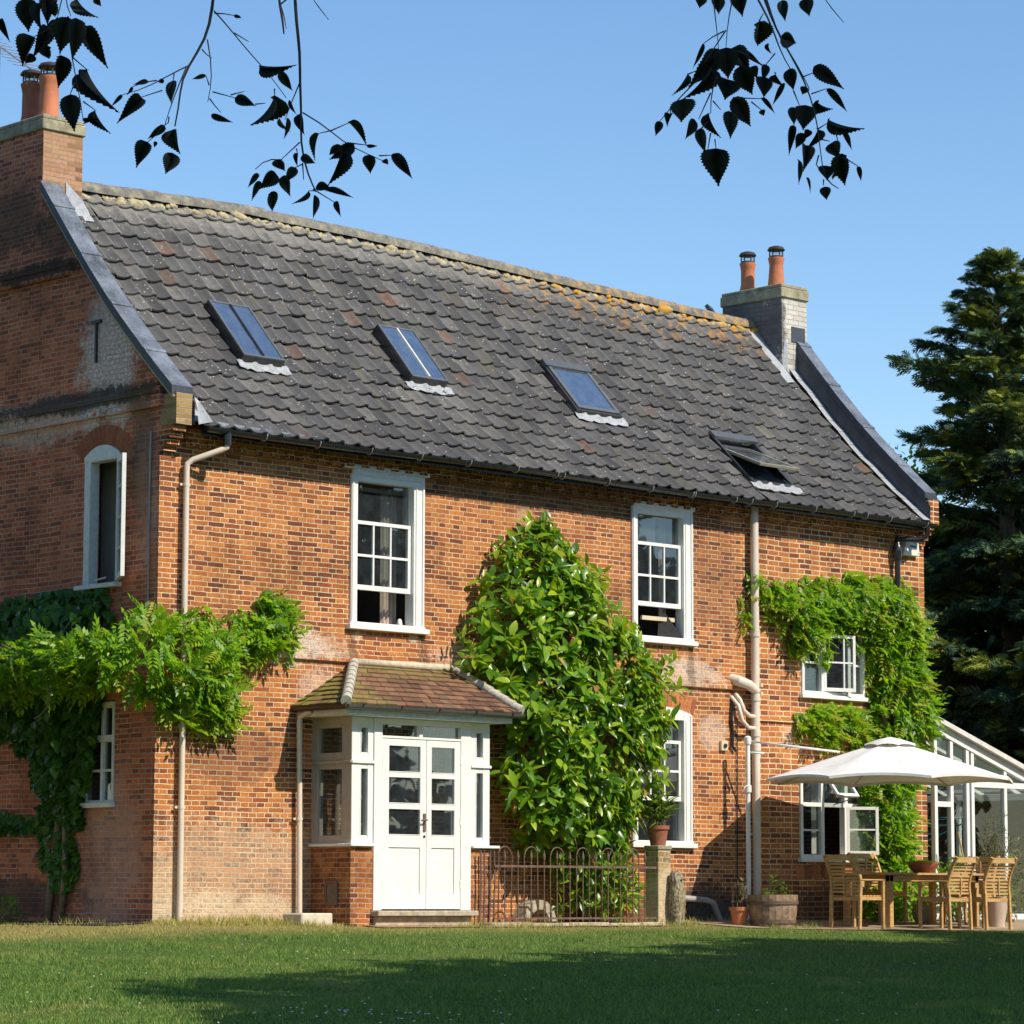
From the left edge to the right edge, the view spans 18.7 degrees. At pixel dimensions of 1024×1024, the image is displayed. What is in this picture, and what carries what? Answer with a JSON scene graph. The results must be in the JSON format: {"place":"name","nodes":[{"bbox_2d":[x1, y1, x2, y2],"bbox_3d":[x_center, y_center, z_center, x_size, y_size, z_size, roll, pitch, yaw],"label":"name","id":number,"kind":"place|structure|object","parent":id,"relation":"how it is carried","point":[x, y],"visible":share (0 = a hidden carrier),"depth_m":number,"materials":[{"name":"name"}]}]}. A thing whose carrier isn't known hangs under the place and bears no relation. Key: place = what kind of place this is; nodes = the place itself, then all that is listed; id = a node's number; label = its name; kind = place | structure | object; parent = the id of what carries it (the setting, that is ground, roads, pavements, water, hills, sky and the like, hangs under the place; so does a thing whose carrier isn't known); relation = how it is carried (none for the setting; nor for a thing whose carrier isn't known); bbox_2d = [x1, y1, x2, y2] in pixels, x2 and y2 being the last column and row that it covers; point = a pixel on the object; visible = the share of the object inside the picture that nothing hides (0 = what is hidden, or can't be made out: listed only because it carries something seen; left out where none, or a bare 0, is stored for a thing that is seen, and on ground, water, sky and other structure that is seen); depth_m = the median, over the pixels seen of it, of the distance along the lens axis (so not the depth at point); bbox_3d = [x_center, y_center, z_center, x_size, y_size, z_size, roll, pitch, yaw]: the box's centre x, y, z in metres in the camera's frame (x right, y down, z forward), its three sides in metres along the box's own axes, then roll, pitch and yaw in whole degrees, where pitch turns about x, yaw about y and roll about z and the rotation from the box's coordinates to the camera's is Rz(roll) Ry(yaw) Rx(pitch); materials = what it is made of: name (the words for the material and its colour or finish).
{"place":"outdoors","nodes":[
{"label":"outdoors","id":0,"kind":"place"},
{"bbox_2d":[0,920,1023,1023],"bbox_3d":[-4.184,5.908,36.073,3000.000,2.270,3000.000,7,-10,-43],"label":"ground","id":1,"kind":"structure","parent":0,"point":[501,951],"depth_m":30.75,"materials":[{"name":"green plant"}]},
{"bbox_2d":[0,921,148,924],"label":"flower bed","id":2,"kind":"object","parent":1,"relation":"on","point":[56,922],"visible":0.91,"depth_m":36.86,"materials":[{"name":"soil"}]},
{"bbox_2d":[0,893,25,922],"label":"fern","id":3,"kind":"object","parent":2,"relation":"on","point":[3,915],"visible":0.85,"depth_m":37.72,"materials":[{"name":"green plant"}]},
{"bbox_2d":[283,913,331,925],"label":"concrete block","id":4,"kind":"structure","parent":1,"relation":"on","point":[321,917],"depth_m":37.14,"materials":[{"name":"beige concrete"}]},
{"bbox_2d":[1,912,821,928],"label":"rough grass","id":5,"kind":"structure","parent":1,"relation":"on","point":[211,921],"depth_m":37.00,"materials":[{"name":"green plant"}]},
{"bbox_2d":[0,0,864,216],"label":"birch tree","id":6,"kind":"object","parent":1,"relation":"on","point":[75,33],"visible":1,"depth_m":8.80,"materials":[{"name":"green plant"}]},
{"bbox_2d":[0,39,938,926],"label":"farmhouse","id":7,"kind":"object","parent":1,"relation":"on","point":[366,447],"visible":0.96,"depth_m":39.76,"materials":[{"name":"brick"}]},
{"bbox_2d":[0,588,117,921],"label":"creeper","id":8,"kind":"object","parent":7,"relation":"attached to","point":[58,753],"visible":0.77,"depth_m":37.52,"materials":[{"name":"green plant"}]},
{"bbox_2d":[80,701,115,807],"bbox_3d":[-4.933,2.906,37.259,0.180,1.257,0.670,7,-10,-43],"label":"window","id":9,"kind":"structure","parent":7,"relation":"in","point":[104,738],"depth_m":37.16,"materials":[{"name":"white paint"}]},
{"bbox_2d":[74,445,125,590],"bbox_3d":[-4.825,0.081,37.584,0.750,1.805,1.430,7,-10,-43],"label":"window","id":10,"kind":"structure","parent":7,"relation":"in","point":[113,482],"depth_m":37.82,"materials":[{"name":"white paint"}]},
{"bbox_2d":[0,587,313,921],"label":"wisteria","id":11,"kind":"object","parent":7,"relation":"attached to","point":[219,701],"visible":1,"depth_m":36.72,"materials":[{"name":"green plant"}]},
{"bbox_2d":[310,716,351,843],"bbox_3d":[-2.169,3.258,37.819,0.115,1.530,0.770,7,-10,-43],"label":"porch window","id":12,"kind":"structure","parent":7,"relation":"in","point":[321,761],"depth_m":37.85,"materials":[{"name":"beige paint"}]},
{"bbox_2d":[351,716,374,843],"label":"porch window","id":13,"kind":"structure","parent":7,"relation":"in","point":[363,760],"depth_m":37.66,"materials":[{"name":"white paint"}]},
{"bbox_2d":[342,463,429,634],"bbox_3d":[-1.711,0.491,39.322,1.425,2.065,0.462,7,-10,-43],"label":"window","id":14,"kind":"structure","parent":7,"relation":"in","point":[414,483],"depth_m":39.50,"materials":[{"name":"white paint"}]},
{"bbox_2d":[381,738,427,908],"bbox_3d":[-1.312,3.809,38.027,0.734,2.063,0.119,7,-10,-43],"label":"door","id":15,"kind":"structure","parent":7,"relation":"in","point":[403,882],"depth_m":38.01,"materials":[{"name":"white paint"}]},
{"bbox_2d":[426,741,461,908],"bbox_3d":[-0.855,3.869,38.504,0.578,2.063,0.056,7,-10,-43],"label":"door","id":16,"kind":"structure","parent":7,"relation":"in","point":[443,882],"depth_m":38.46,"materials":[{"name":"white paint"}]},
{"bbox_2d":[444,728,478,837],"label":"porch window","id":17,"kind":"structure","parent":7,"relation":"in","point":[449,732],"depth_m":39.50,"materials":[{"name":"white paint"}]},
{"bbox_2d":[471,723,491,845],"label":"porch window","id":18,"kind":"structure","parent":7,"relation":"in","point":[480,765],"depth_m":39.00,"materials":[{"name":"white paint"}]},
{"bbox_2d":[629,706,697,848],"bbox_3d":[1.931,3.606,42.445,1.275,1.933,0.458,7,-10,-43],"label":"window","id":19,"kind":"structure","parent":7,"relation":"in","point":[684,752],"depth_m":42.61,"materials":[{"name":"white paint"}]},
{"bbox_2d":[631,501,698,646],"bbox_3d":[1.951,0.862,42.794,1.305,1.925,0.449,7,-10,-43],"label":"window","id":20,"kind":"structure","parent":7,"relation":"in","point":[642,527],"depth_m":42.91,"materials":[{"name":"white paint"}]},
{"bbox_2d":[799,627,869,701],"bbox_3d":[4.612,2.133,45.046,1.480,1.172,0.389,7,-10,-43],"label":"window","id":21,"kind":"structure","parent":7,"relation":"in","point":[848,688],"depth_m":45.06,"materials":[{"name":"white paint"}]},
{"bbox_2d":[798,767,878,862],"bbox_3d":[4.581,4.355,44.723,1.500,1.342,0.665,7,-10,-43],"label":"window","id":22,"kind":"structure","parent":7,"relation":"in","point":[817,804],"depth_m":44.82,"materials":[{"name":"white paint"}]},
{"bbox_2d":[26,944,989,1023],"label":"daisies","id":23,"kind":"object","parent":1,"relation":"on","point":[430,996],"visible":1,"depth_m":22.29,"materials":[{"name":"white plant"}]},
{"bbox_2d":[513,900,555,921],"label":"brick arch","id":24,"kind":"structure","parent":1,"relation":"on","point":[534,908],"depth_m":39.73,"materials":[{"name":"stone"}]},
{"bbox_2d":[453,508,691,921],"bbox_3d":[0.978,2.651,40.631,4.164,5.413,1.363,7,-10,-43],"label":"magnolia","id":25,"kind":"object","parent":1,"relation":"on","point":[575,754],"visible":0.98,"depth_m":40.22,"materials":[{"name":"green plant"}]},
{"bbox_2d":[484,922,664,926],"bbox_3d":[0.817,5.329,39.713,3.120,0.202,0.190,7,-10,-43],"label":"stone edging","id":26,"kind":"object","parent":1,"relation":"on","point":[585,923],"visible":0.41,"depth_m":39.60,"materials":[{"name":"beige stone"}]},
{"bbox_2d":[479,846,656,923],"bbox_3d":[0.744,4.788,39.775,3.145,1.013,0.058,7,-10,-43],"label":"iron railing","id":27,"kind":"object","parent":26,"relation":"on","point":[632,867],"visible":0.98,"depth_m":39.64,"materials":[{"name":"brown metal"}]},
{"bbox_2d":[592,890,631,922],"bbox_3d":[1.346,5.163,40.814,0.632,0.463,0.610,-4,-8,27],"label":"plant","id":28,"kind":"object","parent":1,"relation":"on","point":[622,900],"visible":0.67,"depth_m":40.70,"materials":[{"name":"plant"}]},
{"bbox_2d":[585,851,643,922],"bbox_3d":[1.331,4.957,40.678,1.030,1.053,0.650,7,-10,-43],"label":"shrub","id":29,"kind":"object","parent":1,"relation":"on","point":[611,889],"visible":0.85,"depth_m":40.57,"materials":[{"name":"green plant"}]},
{"bbox_2d":[644,845,671,923],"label":"brick pier","id":30,"kind":"structure","parent":1,"relation":"on","point":[658,857],"depth_m":40.96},
{"bbox_2d":[638,791,682,845],"bbox_3d":[1.891,4.000,41.138,0.759,0.802,0.731,7,-10,-43],"label":"terracotta pot","id":31,"kind":"object","parent":30,"relation":"on","point":[660,809],"visible":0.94,"depth_m":41.07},
{"bbox_2d":[668,870,685,924],"bbox_3d":[2.171,5.075,41.002,0.220,0.733,0.294,-3,-8,26],"label":"owl statue","id":32,"kind":"object","parent":1,"relation":"on","point":[677,900],"visible":0.98,"depth_m":40.91,"materials":[{"name":"beige stone"}]},
{"bbox_2d":[862,882,912,921],"bbox_3d":[5.359,5.583,44.697,1.101,0.756,0.696,7,-10,-43],"label":"shrub","id":33,"kind":"object","parent":1,"relation":"on","point":[870,906],"visible":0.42,"depth_m":44.53,"materials":[{"name":"green plant"}]},
{"bbox_2d":[876,855,936,920],"bbox_3d":[5.721,5.489,45.172,1.279,1.028,0.674,7,-10,-43],"label":"shrub","id":34,"kind":"object","parent":1,"relation":"on","point":[900,864],"visible":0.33,"depth_m":45.08,"materials":[{"name":"green plant"}]},
{"bbox_2d":[889,443,945,502],"bbox_3d":[7.881,3.467,61.885,4.295,9.721,3.521,7,-10,-43],"label":"leafy tree","id":35,"kind":"object","parent":1,"relation":"on","point":[914,461],"visible":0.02,"depth_m":62.01,"materials":[{"name":"green plant"}]},
{"bbox_2d":[927,817,962,840],"bbox_3d":[6.064,5.516,48.220,1.645,1.560,1.645,3,-7,-19],"label":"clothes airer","id":36,"kind":"object","parent":1,"relation":"on","point":[958,825],"visible":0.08,"depth_m":47.92,"materials":[{"name":"metal"}]},
{"bbox_2d":[884,246,1023,910],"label":"conifer","id":37,"kind":"object","parent":1,"relation":"on","point":[981,315],"visible":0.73,"depth_m":56.84,"materials":[{"name":"green plant"}]},
{"bbox_2d":[936,854,979,921],"bbox_3d":[6.464,5.525,45.519,0.928,1.069,0.622,7,-10,-43],"label":"rose bush","id":38,"kind":"object","parent":1,"relation":"on","point":[954,908],"visible":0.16,"depth_m":45.42,"materials":[{"name":"green plant"}]},
{"bbox_2d":[923,498,1001,903],"bbox_3d":[7.734,3.692,59.482,6.684,8.473,6.297,1,-7,-10],"label":"conifer","id":39,"kind":"object","parent":1,"relation":"on","point":[950,700],"visible":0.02,"depth_m":58.74,"materials":[{"name":"green plant"}]},
{"bbox_2d":[913,257,1023,720],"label":"conifer","id":40,"kind":"object","parent":1,"relation":"on","point":[924,429],"visible":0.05,"depth_m":58.47,"materials":[{"name":"green plant"}]},
{"bbox_2d":[926,716,1023,919],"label":"conservatory","id":41,"kind":"object","parent":1,"relation":"on","point":[971,746],"visible":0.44,"depth_m":46.87,"materials":[{"name":"white paint"}]},
{"bbox_2d":[926,686,1023,910],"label":"hedge","id":42,"kind":"object","parent":1,"relation":"on","point":[979,816],"visible":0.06,"depth_m":54.12,"materials":[{"name":"green plant"}]},
{"bbox_2d":[939,586,1023,910],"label":"conifer","id":43,"kind":"object","parent":1,"relation":"on","point":[1006,693],"visible":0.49,"depth_m":53.57,"materials":[{"name":"green plant"}]},
{"bbox_2d":[979,885,1016,917],"bbox_3d":[7.045,5.704,45.749,0.695,0.785,0.597,7,-10,-43],"label":"shrub","id":44,"kind":"object","parent":1,"relation":"on","point":[980,909],"visible":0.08,"depth_m":45.69,"materials":[{"name":"green plant"}]},
{"bbox_2d":[981,832,1023,921],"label":"shrub","id":45,"kind":"object","parent":1,"relation":"on","point":[1014,901],"visible":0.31,"depth_m":46.24,"materials":[{"name":"green plant"}]},
{"bbox_2d":[0,0,1023,629],"label":"sky","id":46,"kind":"structure","parent":0,"point":[524,130],"materials":[{"name":"blue"}]},
{"bbox_2d":[365,925,669,926],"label":"brick path","id":47,"kind":"structure","parent":0,"point":[474,925],"depth_m":38.02,"materials":[{"name":"brown brick"}]},
{"bbox_2d":[686,919,1023,930],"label":"patio","id":48,"kind":"structure","parent":0,"point":[1017,924],"depth_m":43.19,"materials":[{"name":"beige stone"}]},
{"bbox_2d":[729,877,749,924],"bbox_3d":[3.033,5.215,41.737,0.292,0.651,0.371,2,-7,-18],"label":"terracotta pot","id":49,"kind":"object","parent":48,"relation":"on","point":[739,915],"visible":1,"depth_m":41.60,"materials":[{"name":"ceramic"}]},
{"bbox_2d":[747,875,798,926],"bbox_3d":[3.490,5.208,41.710,0.694,0.693,0.690,7,-10,-43],"label":"barrel planter","id":50,"kind":"object","parent":48,"relation":"on","point":[769,909],"visible":0.98,"depth_m":41.43,"materials":[{"name":"brown wood"}]},
{"bbox_2d":[737,567,951,872],"bbox_3d":[4.921,3.294,44.749,4.424,5.133,0.804,7,-10,-43],"label":"wisteria","id":51,"kind":"object","parent":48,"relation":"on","point":[850,609],"visible":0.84,"depth_m":45.23,"materials":[{"name":"green plant"}]},
{"bbox_2d":[823,854,885,928],"bbox_3d":[4.622,5.133,42.112,0.666,1.005,0.566,7,-10,-43],"label":"garden chair","id":52,"kind":"object","parent":48,"relation":"on","point":[854,897],"visible":0.98,"depth_m":42.03,"materials":[{"name":"brown wood"}]},
{"bbox_2d":[727,736,1012,922],"bbox_3d":[5.140,4.327,42.584,3.373,2.560,3.263,5,-8,-33],"label":"parasol","id":53,"kind":"object","parent":48,"relation":"on","point":[889,760],"visible":0.94,"depth_m":42.32,"materials":[{"name":"white fabric"}]},
{"bbox_2d":[847,852,906,923],"bbox_3d":[5.183,5.339,44.247,0.566,1.005,0.666,6,-9,-39],"label":"garden chair","id":54,"kind":"object","parent":48,"relation":"on","point":[866,856],"visible":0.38,"depth_m":44.18,"materials":[{"name":"brown wood"}]},
{"bbox_2d":[842,872,990,927],"bbox_3d":[5.574,5.414,43.468,2.320,0.747,1.000,7,-10,-43],"label":"garden table","id":55,"kind":"object","parent":48,"relation":"on","point":[890,878],"visible":0.6,"depth_m":43.05,"materials":[{"name":"brown wood"}]},
{"bbox_2d":[905,860,940,872],"bbox_3d":[5.747,4.977,43.798,0.560,0.205,0.585,1,-7,-7],"label":"plant bowl","id":56,"kind":"object","parent":55,"relation":"on","point":[923,866],"visible":0.99,"depth_m":43.65,"materials":[{"name":"ceramic"}]},
{"bbox_2d":[912,893,928,923],"bbox_3d":[5.897,5.673,44.627,0.364,0.451,0.348,-2,-7,16],"label":"glazed pot","id":57,"kind":"object","parent":48,"relation":"on","point":[925,913],"visible":0.59,"depth_m":44.49,"materials":[{"name":"ceramic"}]},
{"bbox_2d":[917,856,978,929],"bbox_3d":[6.011,5.247,42.875,0.666,1.005,0.566,-6,-10,42],"label":"garden chair","id":58,"kind":"object","parent":48,"relation":"on","point":[941,899],"visible":0.98,"depth_m":42.80,"materials":[{"name":"brown wood"}]},
{"bbox_2d":[957,832,965,864],"bbox_3d":[6.712,5.383,45.948,0.292,1.325,0.028,2,-7,-17],"label":"bamboo cane","id":59,"kind":"object","parent":48,"relation":"on","point":[960,844],"visible":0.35,"depth_m":45.97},
{"bbox_2d":[943,856,1000,924],"bbox_3d":[6.566,5.410,44.469,0.566,1.005,0.666,-7,-10,44],"label":"garden chair","id":60,"kind":"object","parent":48,"relation":"on","point":[983,859],"visible":0.34,"depth_m":44.59,"materials":[{"name":"brown wood"}]},
{"bbox_2d":[957,857,1017,929],"bbox_3d":[6.617,5.309,43.339,0.566,1.005,0.666,6,-9,-40],"label":"garden chair","id":61,"kind":"object","parent":48,"relation":"on","point":[983,899],"visible":0.95,"depth_m":43.21,"materials":[{"name":"brown wood"}]},
{"bbox_2d":[978,811,1007,923],"bbox_3d":[6.982,5.165,45.184,0.543,1.652,0.720,7,-10,-43],"label":"potted plant","id":62,"kind":"object","parent":48,"relation":"on","point":[993,848],"visible":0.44,"depth_m":45.16,"materials":[{"name":"plant"}]},
{"bbox_2d":[987,902,1006,926],"bbox_3d":[6.911,5.732,44.410,0.330,0.380,0.330,7,-10,-43],"label":"beige planter","id":63,"kind":"object","parent":48,"relation":"on","point":[997,911],"visible":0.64,"depth_m":44.29,"materials":[{"name":"ceramic"}]}
]}

